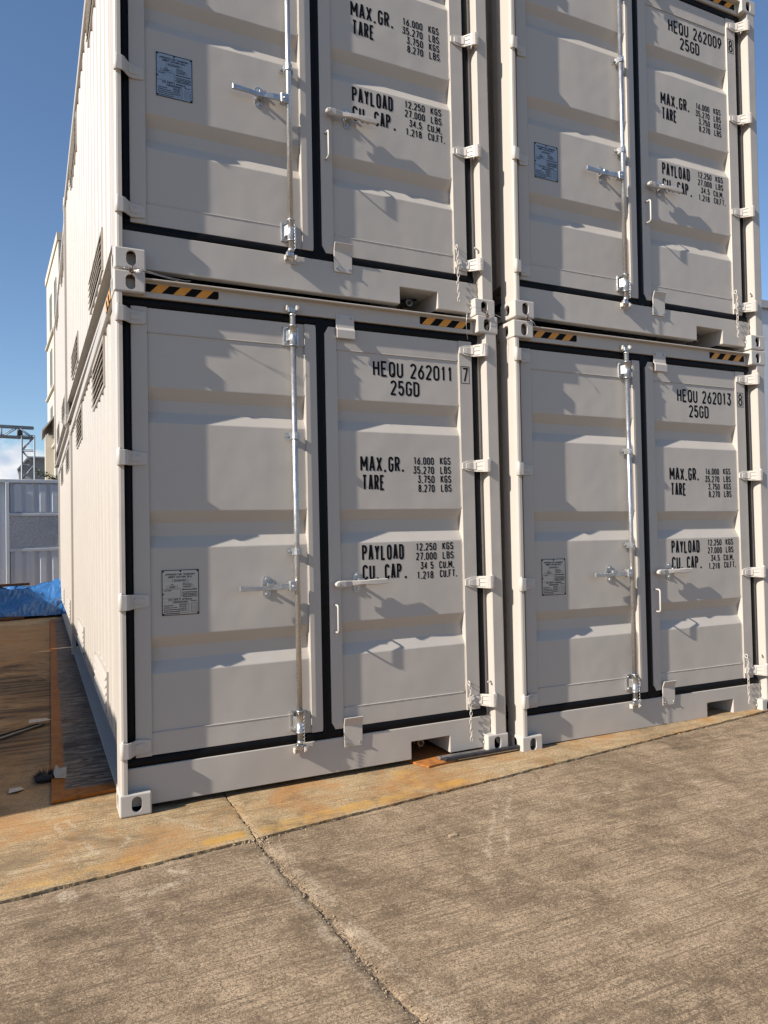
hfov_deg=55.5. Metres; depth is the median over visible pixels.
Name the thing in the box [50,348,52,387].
window
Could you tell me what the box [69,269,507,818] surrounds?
shipping container
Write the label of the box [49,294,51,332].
window
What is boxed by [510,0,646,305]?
door
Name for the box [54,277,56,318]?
window
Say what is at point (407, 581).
door
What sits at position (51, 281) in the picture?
apartment building
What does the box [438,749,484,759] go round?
packing bar
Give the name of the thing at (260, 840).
concrete crumbs
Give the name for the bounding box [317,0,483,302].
door
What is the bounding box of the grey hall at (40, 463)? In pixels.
[17,456,44,479]
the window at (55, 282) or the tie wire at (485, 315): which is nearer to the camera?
the tie wire at (485, 315)
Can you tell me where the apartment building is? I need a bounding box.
[45,232,61,478]
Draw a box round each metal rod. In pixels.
[0,723,38,735]
[0,723,44,739]
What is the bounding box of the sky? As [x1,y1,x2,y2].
[0,0,767,478]
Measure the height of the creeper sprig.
3.598 m
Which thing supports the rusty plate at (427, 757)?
on the ground
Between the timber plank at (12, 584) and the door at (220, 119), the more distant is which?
the timber plank at (12, 584)
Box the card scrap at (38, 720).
[29,718,51,722]
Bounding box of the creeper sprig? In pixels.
[31,468,57,479]
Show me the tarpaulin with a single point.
(44, 598)
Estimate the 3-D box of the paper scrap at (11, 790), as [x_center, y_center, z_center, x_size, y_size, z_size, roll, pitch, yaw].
[-2.140,1.619,4.256,0.085,0.013,0.083,0,-2,-25]
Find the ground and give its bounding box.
[0,614,767,1023]
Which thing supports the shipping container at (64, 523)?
on the ground
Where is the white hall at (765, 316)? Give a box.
[755,300,767,485]
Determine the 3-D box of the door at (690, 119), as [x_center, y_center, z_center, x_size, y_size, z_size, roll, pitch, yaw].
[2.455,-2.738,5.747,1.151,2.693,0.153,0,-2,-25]
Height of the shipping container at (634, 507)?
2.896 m
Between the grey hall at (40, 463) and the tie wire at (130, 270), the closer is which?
the tie wire at (130, 270)
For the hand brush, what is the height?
0.091 m
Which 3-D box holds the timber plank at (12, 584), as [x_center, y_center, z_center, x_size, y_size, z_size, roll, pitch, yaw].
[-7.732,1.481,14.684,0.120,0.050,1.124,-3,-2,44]
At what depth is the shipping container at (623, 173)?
5.47 m
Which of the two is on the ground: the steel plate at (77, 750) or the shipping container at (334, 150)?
the steel plate at (77, 750)
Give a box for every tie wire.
[123,264,183,280]
[466,307,499,339]
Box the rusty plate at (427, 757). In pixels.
[405,745,456,767]
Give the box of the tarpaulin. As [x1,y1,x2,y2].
[0,578,65,616]
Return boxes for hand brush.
[32,765,66,782]
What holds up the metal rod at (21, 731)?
on the ground
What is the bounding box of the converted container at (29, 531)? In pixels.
[0,479,58,586]
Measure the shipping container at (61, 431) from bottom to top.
2.896 m
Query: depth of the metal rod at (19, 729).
5.59 m
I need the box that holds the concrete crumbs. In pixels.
[11,717,745,1023]
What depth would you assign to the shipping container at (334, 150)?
4.54 m
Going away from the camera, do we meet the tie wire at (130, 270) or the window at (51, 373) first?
the tie wire at (130, 270)
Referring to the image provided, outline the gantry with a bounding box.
[0,425,35,479]
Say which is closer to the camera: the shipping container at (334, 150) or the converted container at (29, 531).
the shipping container at (334, 150)
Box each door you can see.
[113,0,325,259]
[115,296,335,768]
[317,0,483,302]
[323,319,497,741]
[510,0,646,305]
[514,341,656,715]
[637,0,757,337]
[644,355,767,704]
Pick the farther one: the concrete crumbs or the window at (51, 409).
the window at (51, 409)
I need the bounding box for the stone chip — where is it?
[448,833,457,837]
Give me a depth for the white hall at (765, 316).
19.44 m
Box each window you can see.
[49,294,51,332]
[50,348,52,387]
[50,405,52,434]
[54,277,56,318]
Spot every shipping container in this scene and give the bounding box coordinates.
[53,231,68,467]
[58,434,71,644]
[63,0,494,425]
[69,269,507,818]
[485,0,764,351]
[496,319,767,751]
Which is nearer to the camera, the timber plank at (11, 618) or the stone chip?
the stone chip
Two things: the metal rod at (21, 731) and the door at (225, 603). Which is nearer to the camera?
the door at (225, 603)
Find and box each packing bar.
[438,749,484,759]
[444,745,519,761]
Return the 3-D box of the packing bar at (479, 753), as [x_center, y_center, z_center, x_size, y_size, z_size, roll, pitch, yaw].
[0.639,1.558,4.721,0.570,0.022,0.032,0,-2,-25]
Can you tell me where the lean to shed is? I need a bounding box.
[41,416,53,479]
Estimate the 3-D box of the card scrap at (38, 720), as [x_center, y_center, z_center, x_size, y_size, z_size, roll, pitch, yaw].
[-2.710,1.644,5.757,0.163,0.013,0.118,0,-2,-25]
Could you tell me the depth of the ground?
3.02 m
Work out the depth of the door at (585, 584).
5.17 m
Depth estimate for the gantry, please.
39.73 m
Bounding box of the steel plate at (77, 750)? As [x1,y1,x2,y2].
[50,619,115,803]
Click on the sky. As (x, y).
(40, 39)
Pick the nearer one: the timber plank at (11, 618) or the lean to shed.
the timber plank at (11, 618)
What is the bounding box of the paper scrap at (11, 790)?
[9,787,23,792]
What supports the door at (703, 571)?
in the shipping container at (634, 507)
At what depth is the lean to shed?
33.82 m
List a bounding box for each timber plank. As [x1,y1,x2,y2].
[0,583,29,586]
[0,616,23,620]

